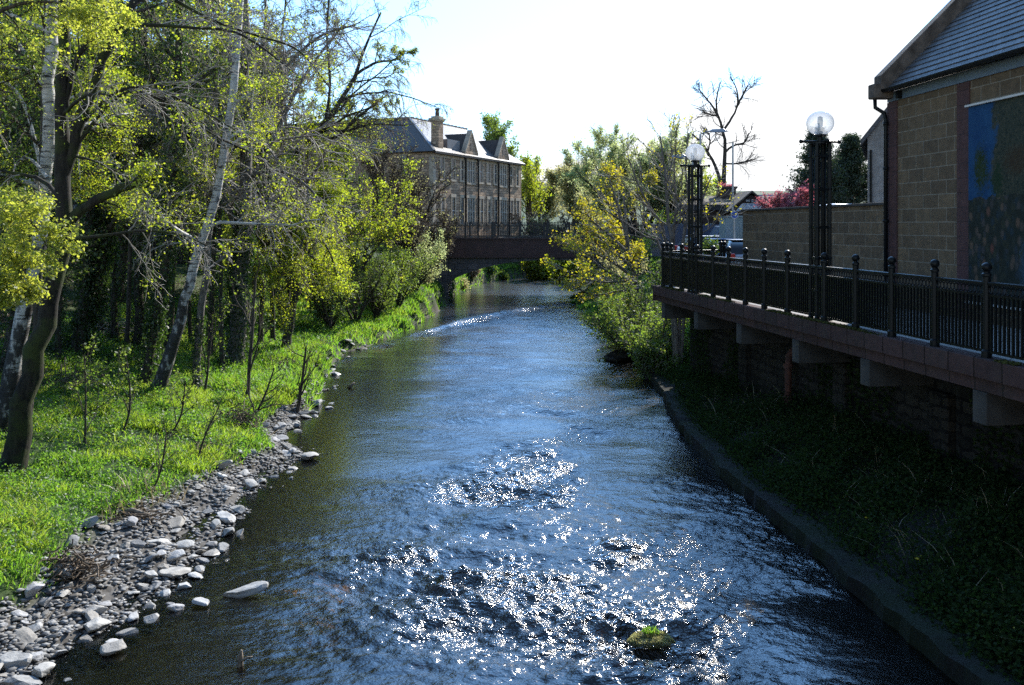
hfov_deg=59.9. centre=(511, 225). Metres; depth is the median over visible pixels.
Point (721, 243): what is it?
end railing
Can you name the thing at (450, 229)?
shrub
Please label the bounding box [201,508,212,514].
river stone
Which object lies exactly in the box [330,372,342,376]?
river stone
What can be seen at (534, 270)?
bush
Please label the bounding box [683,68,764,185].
tall bare tree
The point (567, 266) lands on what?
tree
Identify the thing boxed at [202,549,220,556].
river stone
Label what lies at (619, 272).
bank shrub
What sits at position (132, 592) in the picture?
river stone
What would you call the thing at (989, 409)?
bracket beam
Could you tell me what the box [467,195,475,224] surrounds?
window
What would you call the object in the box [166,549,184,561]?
river stone
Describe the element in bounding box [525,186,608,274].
budding tree
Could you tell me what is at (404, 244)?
bare tree
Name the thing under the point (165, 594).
river stone
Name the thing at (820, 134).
globe lamp
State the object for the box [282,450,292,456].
river stone
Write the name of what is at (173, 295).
wood tree
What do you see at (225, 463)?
river stone
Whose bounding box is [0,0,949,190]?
sky
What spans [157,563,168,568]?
river stone
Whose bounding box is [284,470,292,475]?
river stone
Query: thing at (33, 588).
river stone
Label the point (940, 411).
river wall
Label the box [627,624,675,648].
mossy stone
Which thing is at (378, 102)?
leaning tree
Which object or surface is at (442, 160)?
window
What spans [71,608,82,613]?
river stone
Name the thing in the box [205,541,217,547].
river stone
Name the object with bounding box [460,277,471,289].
riverside bush
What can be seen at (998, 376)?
promenade kerb
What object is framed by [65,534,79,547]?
river stone
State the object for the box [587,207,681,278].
bank shrub
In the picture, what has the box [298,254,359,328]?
willow shrub
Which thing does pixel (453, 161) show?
window
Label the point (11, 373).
birch tree
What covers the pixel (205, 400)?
grass
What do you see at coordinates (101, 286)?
wood tree
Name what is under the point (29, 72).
wood tree
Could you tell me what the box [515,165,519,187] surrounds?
window
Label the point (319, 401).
river stone
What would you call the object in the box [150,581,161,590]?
river stone
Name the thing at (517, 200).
window
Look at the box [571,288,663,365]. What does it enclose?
bank shrub
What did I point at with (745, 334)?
bracket beam
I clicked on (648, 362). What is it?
bank shrub
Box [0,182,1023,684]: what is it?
ground
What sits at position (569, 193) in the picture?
budding tree
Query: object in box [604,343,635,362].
mossy boulder
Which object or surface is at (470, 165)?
window
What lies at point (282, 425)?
river stone
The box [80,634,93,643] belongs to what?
river stone
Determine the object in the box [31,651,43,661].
river stone
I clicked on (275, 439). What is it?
river stone
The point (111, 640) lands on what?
river stone
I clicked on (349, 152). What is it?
maple tree
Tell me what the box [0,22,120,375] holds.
background tree
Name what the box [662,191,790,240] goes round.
building
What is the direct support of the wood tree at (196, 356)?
on the ground at (326, 498)
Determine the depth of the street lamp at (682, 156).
45.40 m
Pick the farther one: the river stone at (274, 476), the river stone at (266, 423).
the river stone at (266, 423)
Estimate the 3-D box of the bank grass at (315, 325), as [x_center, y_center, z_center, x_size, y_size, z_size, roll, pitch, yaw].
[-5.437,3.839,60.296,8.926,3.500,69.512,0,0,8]
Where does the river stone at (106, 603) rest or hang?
on the ground at (326, 498)
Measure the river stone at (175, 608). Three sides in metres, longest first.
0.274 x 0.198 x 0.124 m
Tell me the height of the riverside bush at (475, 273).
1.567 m
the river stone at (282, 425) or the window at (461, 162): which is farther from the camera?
the window at (461, 162)
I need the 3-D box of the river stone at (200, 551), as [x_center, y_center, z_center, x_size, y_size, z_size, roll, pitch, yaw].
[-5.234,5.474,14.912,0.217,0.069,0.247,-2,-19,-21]
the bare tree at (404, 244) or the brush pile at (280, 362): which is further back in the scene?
the bare tree at (404, 244)
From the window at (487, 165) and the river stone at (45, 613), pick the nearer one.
the river stone at (45, 613)
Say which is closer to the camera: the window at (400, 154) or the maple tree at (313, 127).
the maple tree at (313, 127)
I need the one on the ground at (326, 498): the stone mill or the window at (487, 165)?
the stone mill
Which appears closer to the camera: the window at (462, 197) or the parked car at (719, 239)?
the parked car at (719, 239)
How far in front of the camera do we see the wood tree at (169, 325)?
31.27 m
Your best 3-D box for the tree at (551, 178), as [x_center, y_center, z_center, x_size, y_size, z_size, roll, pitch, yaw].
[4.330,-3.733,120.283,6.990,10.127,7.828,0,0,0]
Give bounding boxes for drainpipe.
[783,348,792,406]
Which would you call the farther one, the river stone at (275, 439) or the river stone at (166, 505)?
the river stone at (275, 439)
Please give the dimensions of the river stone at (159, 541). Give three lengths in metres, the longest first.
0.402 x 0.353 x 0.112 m
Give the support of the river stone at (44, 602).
on the ground at (326, 498)
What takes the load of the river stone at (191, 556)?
on the ground at (326, 498)
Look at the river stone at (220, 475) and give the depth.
18.62 m
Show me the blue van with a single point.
(715, 231)
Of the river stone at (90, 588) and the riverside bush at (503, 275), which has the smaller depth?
the river stone at (90, 588)
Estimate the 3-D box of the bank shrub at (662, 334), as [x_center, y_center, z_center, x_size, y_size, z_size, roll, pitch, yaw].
[5.335,3.846,32.661,3.807,3.068,3.412,0,0,-33]
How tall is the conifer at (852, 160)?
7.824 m
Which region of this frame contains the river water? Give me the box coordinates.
[243,275,951,684]
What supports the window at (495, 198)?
in the stone mill
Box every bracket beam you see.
[662,302,694,318]
[694,311,735,329]
[736,323,789,343]
[792,339,853,362]
[860,358,932,386]
[973,389,1023,425]
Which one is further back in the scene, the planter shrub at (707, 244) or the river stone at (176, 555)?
the planter shrub at (707, 244)
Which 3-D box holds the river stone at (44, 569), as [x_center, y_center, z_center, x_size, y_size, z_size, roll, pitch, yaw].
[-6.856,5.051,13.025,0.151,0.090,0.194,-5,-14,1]
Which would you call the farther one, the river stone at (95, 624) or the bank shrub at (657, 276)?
the bank shrub at (657, 276)
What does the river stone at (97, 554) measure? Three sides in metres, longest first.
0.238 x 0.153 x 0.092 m
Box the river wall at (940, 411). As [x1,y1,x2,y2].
[688,318,1023,492]
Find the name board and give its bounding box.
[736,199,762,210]
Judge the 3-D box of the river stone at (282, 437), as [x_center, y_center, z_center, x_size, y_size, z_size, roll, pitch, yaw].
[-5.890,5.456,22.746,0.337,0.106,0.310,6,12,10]
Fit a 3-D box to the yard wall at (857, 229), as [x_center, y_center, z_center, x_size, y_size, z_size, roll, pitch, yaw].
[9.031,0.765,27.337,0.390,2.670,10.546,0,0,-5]
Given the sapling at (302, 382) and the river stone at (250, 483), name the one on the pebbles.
the river stone at (250, 483)
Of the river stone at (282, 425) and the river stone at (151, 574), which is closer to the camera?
the river stone at (151, 574)
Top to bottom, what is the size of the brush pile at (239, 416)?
0.820 m
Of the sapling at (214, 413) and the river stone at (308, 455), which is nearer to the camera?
the sapling at (214, 413)
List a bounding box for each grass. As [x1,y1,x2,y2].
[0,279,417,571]
[183,258,522,409]
[566,248,689,379]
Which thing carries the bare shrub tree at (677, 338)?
on the ground at (326, 498)
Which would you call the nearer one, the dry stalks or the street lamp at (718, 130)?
the dry stalks
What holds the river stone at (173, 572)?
on the ground at (326, 498)
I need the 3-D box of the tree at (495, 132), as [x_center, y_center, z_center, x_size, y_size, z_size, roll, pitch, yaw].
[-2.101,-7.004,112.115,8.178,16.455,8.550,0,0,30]
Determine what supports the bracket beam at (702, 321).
attached to the river wall at (940, 411)
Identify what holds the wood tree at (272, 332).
on the ground at (326, 498)
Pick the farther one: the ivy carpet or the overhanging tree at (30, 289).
the ivy carpet
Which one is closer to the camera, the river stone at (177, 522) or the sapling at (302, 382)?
the river stone at (177, 522)
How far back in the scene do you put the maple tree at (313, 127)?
37.96 m
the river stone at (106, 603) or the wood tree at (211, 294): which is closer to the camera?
the river stone at (106, 603)
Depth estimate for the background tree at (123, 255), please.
37.97 m
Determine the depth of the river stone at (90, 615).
12.30 m
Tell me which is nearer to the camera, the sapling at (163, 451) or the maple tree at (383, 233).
the sapling at (163, 451)
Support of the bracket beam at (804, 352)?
attached to the river wall at (940, 411)
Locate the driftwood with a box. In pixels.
[237,650,252,675]
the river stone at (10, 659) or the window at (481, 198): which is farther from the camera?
the window at (481, 198)
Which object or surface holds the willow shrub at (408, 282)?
on the ground at (326, 498)
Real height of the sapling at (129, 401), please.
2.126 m
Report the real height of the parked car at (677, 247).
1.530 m
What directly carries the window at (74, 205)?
in the tenement
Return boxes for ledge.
[636,363,1022,684]
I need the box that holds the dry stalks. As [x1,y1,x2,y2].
[709,383,1023,648]
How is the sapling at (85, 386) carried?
on the ground at (326, 498)
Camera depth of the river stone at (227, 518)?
16.38 m
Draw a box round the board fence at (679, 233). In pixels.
[651,223,718,255]
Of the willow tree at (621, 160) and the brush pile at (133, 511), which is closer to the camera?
the brush pile at (133, 511)
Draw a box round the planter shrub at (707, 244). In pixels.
[703,235,722,260]
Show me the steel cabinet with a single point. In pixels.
(726, 229)
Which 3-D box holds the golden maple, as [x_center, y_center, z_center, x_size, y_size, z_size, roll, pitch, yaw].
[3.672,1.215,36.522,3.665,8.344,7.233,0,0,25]
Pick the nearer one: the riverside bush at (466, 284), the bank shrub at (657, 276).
the bank shrub at (657, 276)
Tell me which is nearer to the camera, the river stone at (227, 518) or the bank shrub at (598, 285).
the river stone at (227, 518)
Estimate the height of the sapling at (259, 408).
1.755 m
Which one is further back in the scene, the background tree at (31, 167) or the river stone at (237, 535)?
the background tree at (31, 167)
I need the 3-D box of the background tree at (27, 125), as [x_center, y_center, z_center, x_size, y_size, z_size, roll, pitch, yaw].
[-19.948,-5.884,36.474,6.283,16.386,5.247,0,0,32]
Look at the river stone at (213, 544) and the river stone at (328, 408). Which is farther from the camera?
the river stone at (328, 408)
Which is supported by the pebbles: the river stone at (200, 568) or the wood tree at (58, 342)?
the river stone at (200, 568)
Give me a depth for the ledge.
13.61 m
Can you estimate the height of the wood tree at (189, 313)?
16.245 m
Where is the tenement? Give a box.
[0,45,280,237]
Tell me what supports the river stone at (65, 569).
on the ground at (326, 498)
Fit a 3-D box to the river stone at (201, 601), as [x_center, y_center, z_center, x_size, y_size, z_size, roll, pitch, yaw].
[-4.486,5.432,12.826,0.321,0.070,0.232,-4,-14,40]
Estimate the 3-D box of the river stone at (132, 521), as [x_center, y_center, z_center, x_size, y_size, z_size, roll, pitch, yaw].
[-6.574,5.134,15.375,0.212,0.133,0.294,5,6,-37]
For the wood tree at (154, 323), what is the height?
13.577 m
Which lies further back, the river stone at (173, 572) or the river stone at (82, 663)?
the river stone at (173, 572)
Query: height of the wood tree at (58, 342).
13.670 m
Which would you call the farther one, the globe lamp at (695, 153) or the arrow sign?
the arrow sign
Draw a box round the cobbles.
[0,380,326,684]
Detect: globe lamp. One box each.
[680,144,709,292]
[799,111,840,319]
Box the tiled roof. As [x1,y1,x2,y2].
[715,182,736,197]
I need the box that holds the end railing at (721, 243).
[665,241,725,262]
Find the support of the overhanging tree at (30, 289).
on the ground at (326, 498)
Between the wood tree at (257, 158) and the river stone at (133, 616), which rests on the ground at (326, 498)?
the wood tree at (257, 158)
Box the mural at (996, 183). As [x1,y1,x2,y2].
[964,92,1023,309]
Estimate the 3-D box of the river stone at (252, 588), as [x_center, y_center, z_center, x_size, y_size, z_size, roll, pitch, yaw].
[-3.947,5.442,13.195,0.667,0.169,0.266,-13,10,-20]
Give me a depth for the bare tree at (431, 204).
59.65 m
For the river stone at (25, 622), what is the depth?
11.92 m
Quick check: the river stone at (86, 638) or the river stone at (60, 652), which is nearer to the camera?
the river stone at (60, 652)
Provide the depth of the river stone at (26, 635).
11.68 m
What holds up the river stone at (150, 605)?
on the ground at (326, 498)
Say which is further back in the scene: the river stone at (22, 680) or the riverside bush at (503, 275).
the riverside bush at (503, 275)
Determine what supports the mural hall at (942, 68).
on the promenade
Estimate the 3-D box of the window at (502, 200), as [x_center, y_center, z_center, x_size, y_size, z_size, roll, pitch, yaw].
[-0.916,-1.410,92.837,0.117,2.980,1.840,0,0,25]
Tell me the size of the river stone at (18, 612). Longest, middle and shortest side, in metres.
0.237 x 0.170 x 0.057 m
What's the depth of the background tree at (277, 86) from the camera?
52.04 m
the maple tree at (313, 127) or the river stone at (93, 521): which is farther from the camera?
the maple tree at (313, 127)
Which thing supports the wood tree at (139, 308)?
on the ground at (326, 498)
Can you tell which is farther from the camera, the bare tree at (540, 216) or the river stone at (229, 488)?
the bare tree at (540, 216)
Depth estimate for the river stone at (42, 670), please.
10.80 m
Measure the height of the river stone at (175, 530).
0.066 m
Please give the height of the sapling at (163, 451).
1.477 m
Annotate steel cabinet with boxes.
[719,216,742,238]
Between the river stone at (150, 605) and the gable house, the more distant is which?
the gable house
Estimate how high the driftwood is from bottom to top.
0.307 m
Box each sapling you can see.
[65,330,119,443]
[94,345,142,437]
[146,414,190,487]
[163,366,202,436]
[197,296,232,390]
[198,386,226,457]
[224,248,289,395]
[239,356,296,415]
[277,332,324,412]
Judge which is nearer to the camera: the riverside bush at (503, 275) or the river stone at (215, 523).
the river stone at (215, 523)
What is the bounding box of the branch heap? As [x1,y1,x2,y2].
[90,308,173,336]
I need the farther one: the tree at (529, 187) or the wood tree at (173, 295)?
the tree at (529, 187)
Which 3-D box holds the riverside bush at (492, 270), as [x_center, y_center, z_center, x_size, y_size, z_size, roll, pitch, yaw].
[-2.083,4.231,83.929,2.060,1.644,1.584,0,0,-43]
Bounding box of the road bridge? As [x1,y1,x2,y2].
[366,222,657,298]
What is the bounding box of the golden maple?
[540,156,659,334]
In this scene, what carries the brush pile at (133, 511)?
on the ground at (326, 498)
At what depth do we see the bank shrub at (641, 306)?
36.08 m
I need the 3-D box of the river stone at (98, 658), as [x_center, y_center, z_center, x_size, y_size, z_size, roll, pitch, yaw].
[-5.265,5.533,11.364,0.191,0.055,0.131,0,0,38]
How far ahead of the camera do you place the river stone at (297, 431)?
23.62 m
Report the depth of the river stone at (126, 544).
14.64 m
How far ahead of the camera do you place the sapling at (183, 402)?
20.29 m
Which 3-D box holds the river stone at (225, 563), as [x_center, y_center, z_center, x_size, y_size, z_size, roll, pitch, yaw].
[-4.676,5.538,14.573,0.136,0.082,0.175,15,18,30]
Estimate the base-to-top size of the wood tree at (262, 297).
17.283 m
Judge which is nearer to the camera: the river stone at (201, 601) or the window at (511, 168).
the river stone at (201, 601)
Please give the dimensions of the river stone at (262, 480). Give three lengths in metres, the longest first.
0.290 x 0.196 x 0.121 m
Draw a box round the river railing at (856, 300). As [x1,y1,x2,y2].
[661,242,1023,360]
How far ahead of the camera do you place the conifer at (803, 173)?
51.66 m
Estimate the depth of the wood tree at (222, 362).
28.91 m
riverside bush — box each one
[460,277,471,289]
[469,269,480,278]
[483,266,497,276]
[498,269,509,279]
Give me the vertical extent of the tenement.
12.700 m
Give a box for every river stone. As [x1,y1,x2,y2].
[0,651,32,671]
[0,675,41,684]
[11,609,28,616]
[13,627,37,645]
[20,620,29,624]
[24,581,44,596]
[29,622,42,631]
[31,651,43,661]
[32,662,55,677]
[38,597,52,607]
[39,567,48,572]
[41,610,49,616]
[53,564,75,577]
[55,649,68,655]
[56,589,69,596]
[63,678,72,684]
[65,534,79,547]
[65,582,72,588]
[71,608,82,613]
[77,661,86,664]
[79,516,98,527]
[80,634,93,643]
[81,605,106,615]
[83,617,111,632]
[85,610,98,620]
[86,584,94,592]
[90,551,104,557]
[92,655,105,661]
[97,601,111,605]
[98,525,109,530]
[100,639,126,655]
[104,638,118,643]
[107,554,118,561]
[114,628,138,639]
[120,542,131,547]
[125,516,137,525]
[127,591,139,594]
[127,611,138,621]
[130,539,145,548]
[134,583,148,587]
[143,553,158,562]
[143,601,155,611]
[143,613,158,625]
[144,570,157,578]
[146,538,171,544]
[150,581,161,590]
[157,550,166,556]
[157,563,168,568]
[158,566,190,577]
[158,589,170,601]
[163,503,171,508]
[166,516,185,527]
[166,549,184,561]
[167,603,184,613]
[171,528,180,532]
[175,539,194,549]
[177,582,192,591]
[187,554,198,559]
[188,572,207,579]
[192,597,208,605]
[194,549,205,553]
[194,565,205,573]
[195,484,203,488]
[195,557,209,563]
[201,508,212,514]
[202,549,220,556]
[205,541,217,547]
[211,519,220,528]
[213,460,232,467]
[215,473,227,477]
[217,511,235,524]
[217,542,228,554]
[221,486,234,492]
[221,558,229,566]
[222,581,268,599]
[223,527,234,537]
[230,505,244,513]
[233,529,243,540]
[241,469,249,475]
[244,478,257,487]
[258,478,266,482]
[262,421,270,426]
[267,474,278,478]
[271,437,279,441]
[273,422,286,429]
[276,434,288,439]
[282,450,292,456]
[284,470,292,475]
[288,466,299,471]
[293,429,301,434]
[298,410,310,416]
[300,452,318,459]
[312,399,321,406]
[325,406,332,410]
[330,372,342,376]
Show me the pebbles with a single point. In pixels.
(67, 628)
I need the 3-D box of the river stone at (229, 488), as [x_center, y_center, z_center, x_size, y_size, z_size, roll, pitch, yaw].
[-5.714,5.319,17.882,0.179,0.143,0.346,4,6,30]
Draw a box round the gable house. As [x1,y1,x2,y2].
[861,107,886,202]
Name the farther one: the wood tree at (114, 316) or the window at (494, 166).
the window at (494, 166)
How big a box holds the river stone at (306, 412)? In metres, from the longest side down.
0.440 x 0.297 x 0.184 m
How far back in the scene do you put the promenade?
16.24 m
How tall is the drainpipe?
1.703 m
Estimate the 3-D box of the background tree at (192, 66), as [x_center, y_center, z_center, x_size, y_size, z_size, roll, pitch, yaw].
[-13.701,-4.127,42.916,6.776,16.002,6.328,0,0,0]
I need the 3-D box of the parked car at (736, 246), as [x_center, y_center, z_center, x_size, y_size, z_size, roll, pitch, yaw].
[9.287,1.335,36.160,1.720,1.530,4.070,0,0,4]
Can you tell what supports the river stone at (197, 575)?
in the river water
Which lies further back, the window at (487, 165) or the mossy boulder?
the window at (487, 165)
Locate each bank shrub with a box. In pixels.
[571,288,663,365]
[585,279,609,307]
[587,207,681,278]
[595,283,633,327]
[596,252,647,299]
[603,253,660,334]
[606,287,689,364]
[608,267,689,335]
[627,335,685,380]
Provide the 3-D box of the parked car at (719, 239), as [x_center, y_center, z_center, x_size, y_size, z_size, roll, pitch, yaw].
[8.887,1.335,37.960,1.720,1.530,4.070,0,0,4]
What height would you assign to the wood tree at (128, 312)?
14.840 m
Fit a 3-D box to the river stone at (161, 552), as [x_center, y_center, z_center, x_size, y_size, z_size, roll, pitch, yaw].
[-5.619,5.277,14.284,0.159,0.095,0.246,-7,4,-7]
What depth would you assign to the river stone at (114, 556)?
14.11 m
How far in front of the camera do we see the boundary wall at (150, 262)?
43.07 m
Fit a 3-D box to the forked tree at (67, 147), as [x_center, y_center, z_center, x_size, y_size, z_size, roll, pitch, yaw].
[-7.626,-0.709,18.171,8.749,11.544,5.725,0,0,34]
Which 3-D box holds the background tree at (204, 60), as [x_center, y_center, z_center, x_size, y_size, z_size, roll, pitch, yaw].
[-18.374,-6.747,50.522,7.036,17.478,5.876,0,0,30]
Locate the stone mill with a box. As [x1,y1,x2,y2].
[283,108,524,236]
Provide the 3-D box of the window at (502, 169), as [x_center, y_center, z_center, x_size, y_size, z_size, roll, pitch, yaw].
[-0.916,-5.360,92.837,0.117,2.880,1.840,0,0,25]
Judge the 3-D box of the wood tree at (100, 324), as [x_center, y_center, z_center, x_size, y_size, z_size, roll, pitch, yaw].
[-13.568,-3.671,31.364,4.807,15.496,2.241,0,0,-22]
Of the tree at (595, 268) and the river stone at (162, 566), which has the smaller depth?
the river stone at (162, 566)
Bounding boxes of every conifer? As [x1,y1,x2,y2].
[782,124,856,205]
[832,132,867,203]
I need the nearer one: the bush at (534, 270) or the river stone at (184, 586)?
the river stone at (184, 586)
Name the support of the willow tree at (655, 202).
on the ground at (326, 498)
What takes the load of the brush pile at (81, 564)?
on the ground at (326, 498)
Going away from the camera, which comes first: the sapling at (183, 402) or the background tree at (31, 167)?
the sapling at (183, 402)
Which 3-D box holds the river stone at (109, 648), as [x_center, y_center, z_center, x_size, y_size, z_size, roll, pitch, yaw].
[-5.160,5.447,11.463,0.308,0.105,0.335,-14,12,-40]
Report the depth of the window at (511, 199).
94.82 m
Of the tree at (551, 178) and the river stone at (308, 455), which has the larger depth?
the tree at (551, 178)
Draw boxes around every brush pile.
[31,539,136,590]
[40,357,111,389]
[79,499,184,525]
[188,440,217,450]
[216,399,278,430]
[261,356,309,367]
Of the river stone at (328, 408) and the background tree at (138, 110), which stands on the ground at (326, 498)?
the background tree at (138, 110)
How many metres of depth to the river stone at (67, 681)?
10.71 m
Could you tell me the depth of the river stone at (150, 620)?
12.33 m
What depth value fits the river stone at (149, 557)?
14.07 m
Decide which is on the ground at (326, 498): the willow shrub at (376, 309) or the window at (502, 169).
the willow shrub at (376, 309)
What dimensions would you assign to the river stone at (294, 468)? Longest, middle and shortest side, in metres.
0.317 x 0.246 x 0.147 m
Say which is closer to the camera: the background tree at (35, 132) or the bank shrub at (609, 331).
the bank shrub at (609, 331)
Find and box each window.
[73,197,85,231]
[399,153,408,175]
[439,154,444,180]
[440,193,445,219]
[450,155,455,181]
[450,194,456,223]
[459,157,464,182]
[459,195,464,224]
[467,158,475,184]
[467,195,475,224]
[479,160,483,183]
[479,196,483,224]
[486,160,490,184]
[487,196,491,224]
[493,161,497,185]
[494,197,497,224]
[499,163,506,187]
[499,197,506,224]
[510,164,513,186]
[510,198,513,224]
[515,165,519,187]
[515,198,519,224]
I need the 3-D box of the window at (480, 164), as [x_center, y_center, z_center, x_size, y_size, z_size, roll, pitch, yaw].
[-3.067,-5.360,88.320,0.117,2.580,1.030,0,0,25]
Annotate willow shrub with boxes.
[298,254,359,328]
[311,235,394,321]
[353,251,403,317]
[376,226,450,290]
[377,242,440,307]
[418,258,434,287]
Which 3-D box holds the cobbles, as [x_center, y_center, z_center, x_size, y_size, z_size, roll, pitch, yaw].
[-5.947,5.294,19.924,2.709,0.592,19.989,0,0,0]
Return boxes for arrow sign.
[731,210,737,238]
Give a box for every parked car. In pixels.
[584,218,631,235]
[675,236,718,257]
[703,238,732,259]
[722,239,742,265]
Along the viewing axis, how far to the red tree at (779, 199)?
46.30 m
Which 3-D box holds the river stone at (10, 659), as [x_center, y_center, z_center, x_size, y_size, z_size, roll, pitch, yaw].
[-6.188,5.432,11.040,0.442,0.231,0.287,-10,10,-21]
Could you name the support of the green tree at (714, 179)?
on the ground at (326, 498)
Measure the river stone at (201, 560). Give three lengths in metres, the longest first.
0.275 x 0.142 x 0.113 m
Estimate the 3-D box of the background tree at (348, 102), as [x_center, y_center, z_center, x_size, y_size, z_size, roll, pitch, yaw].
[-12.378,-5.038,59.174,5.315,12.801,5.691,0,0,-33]
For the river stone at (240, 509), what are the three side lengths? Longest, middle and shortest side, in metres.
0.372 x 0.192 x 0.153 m
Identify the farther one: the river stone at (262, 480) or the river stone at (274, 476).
the river stone at (274, 476)
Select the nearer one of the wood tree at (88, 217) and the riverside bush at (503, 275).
the wood tree at (88, 217)
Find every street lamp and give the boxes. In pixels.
[672,155,692,164]
[699,129,728,164]
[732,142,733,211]
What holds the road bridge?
on the ground at (326, 498)
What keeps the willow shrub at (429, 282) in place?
on the ground at (326, 498)
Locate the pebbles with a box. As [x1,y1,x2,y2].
[0,374,324,684]
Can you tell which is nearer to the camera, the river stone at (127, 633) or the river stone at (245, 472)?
the river stone at (127, 633)
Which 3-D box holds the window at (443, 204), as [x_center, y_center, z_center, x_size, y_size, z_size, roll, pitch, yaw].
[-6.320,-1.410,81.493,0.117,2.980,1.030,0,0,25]
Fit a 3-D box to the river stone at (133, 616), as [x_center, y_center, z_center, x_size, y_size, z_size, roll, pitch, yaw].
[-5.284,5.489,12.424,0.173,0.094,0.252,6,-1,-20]
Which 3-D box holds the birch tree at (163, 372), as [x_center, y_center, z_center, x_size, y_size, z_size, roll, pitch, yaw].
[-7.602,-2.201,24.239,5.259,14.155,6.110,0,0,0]
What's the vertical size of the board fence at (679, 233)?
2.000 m
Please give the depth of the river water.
14.83 m
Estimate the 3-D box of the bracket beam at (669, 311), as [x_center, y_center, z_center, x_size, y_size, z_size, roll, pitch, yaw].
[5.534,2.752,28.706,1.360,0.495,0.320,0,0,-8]
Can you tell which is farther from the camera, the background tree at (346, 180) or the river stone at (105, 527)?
the background tree at (346, 180)
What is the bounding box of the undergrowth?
[654,342,1023,684]
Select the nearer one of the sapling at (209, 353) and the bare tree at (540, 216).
the sapling at (209, 353)
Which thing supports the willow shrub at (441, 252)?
on the ground at (326, 498)
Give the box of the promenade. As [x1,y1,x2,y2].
[665,285,1023,362]
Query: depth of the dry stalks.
14.92 m
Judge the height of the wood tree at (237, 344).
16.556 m
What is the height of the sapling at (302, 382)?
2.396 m
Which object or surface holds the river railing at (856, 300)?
on the promenade kerb
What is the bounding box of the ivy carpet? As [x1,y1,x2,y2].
[0,256,298,416]
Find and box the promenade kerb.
[653,285,1023,402]
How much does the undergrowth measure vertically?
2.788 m
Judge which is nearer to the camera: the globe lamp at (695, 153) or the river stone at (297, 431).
the river stone at (297, 431)
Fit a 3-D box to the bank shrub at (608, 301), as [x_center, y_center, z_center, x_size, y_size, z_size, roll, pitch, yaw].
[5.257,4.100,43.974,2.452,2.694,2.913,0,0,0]
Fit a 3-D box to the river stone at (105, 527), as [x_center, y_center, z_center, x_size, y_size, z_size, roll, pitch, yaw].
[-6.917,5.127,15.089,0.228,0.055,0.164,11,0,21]
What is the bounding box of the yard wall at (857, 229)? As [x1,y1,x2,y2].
[741,202,883,281]
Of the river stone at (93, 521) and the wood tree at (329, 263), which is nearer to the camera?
the river stone at (93, 521)
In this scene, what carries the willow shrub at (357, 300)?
on the ground at (326, 498)
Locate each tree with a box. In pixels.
[0,0,76,235]
[0,0,82,271]
[0,0,86,261]
[0,0,147,310]
[0,0,155,414]
[0,0,156,433]
[0,0,362,474]
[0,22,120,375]
[1,1,166,355]
[2,31,90,235]
[19,0,195,353]
[49,0,146,357]
[55,0,203,303]
[69,3,174,340]
[70,0,158,343]
[71,0,189,264]
[83,0,202,347]
[87,1,199,333]
[90,0,231,384]
[105,0,409,365]
[114,0,341,389]
[125,0,173,353]
[125,34,280,326]
[127,24,286,387]
[151,0,278,293]
[153,0,212,341]
[153,0,237,229]
[153,1,277,355]
[177,107,359,327]
[178,6,343,339]
[191,0,453,212]
[201,175,370,347]
[206,0,289,371]
[209,3,322,207]
[231,7,308,340]
[236,155,425,315]
[251,0,362,343]
[252,54,401,304]
[296,50,366,200]
[332,97,367,222]
[354,137,428,246]
[382,169,430,283]
[384,154,461,271]
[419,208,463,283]
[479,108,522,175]
[507,201,580,277]
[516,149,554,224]
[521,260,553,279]
[525,163,566,221]
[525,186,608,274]
[546,260,591,281]
[553,153,598,233]
[559,121,696,235]
[579,108,754,369]
[583,262,610,278]
[627,131,721,223]
[682,167,727,195]
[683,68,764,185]
[753,179,813,208]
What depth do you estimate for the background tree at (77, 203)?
49.96 m
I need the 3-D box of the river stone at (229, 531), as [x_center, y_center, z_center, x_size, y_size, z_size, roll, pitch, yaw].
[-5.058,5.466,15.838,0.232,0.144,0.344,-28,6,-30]
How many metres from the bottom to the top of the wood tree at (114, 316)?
15.290 m
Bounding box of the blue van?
[709,226,718,236]
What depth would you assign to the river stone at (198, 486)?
17.72 m
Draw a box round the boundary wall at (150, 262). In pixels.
[0,238,327,263]
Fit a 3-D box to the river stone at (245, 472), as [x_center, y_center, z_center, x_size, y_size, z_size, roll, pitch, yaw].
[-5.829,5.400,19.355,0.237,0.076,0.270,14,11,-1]
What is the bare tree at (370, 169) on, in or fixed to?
on the ground at (326, 498)
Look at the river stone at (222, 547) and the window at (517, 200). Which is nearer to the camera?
the river stone at (222, 547)
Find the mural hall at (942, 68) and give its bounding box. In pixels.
[868,0,1023,327]

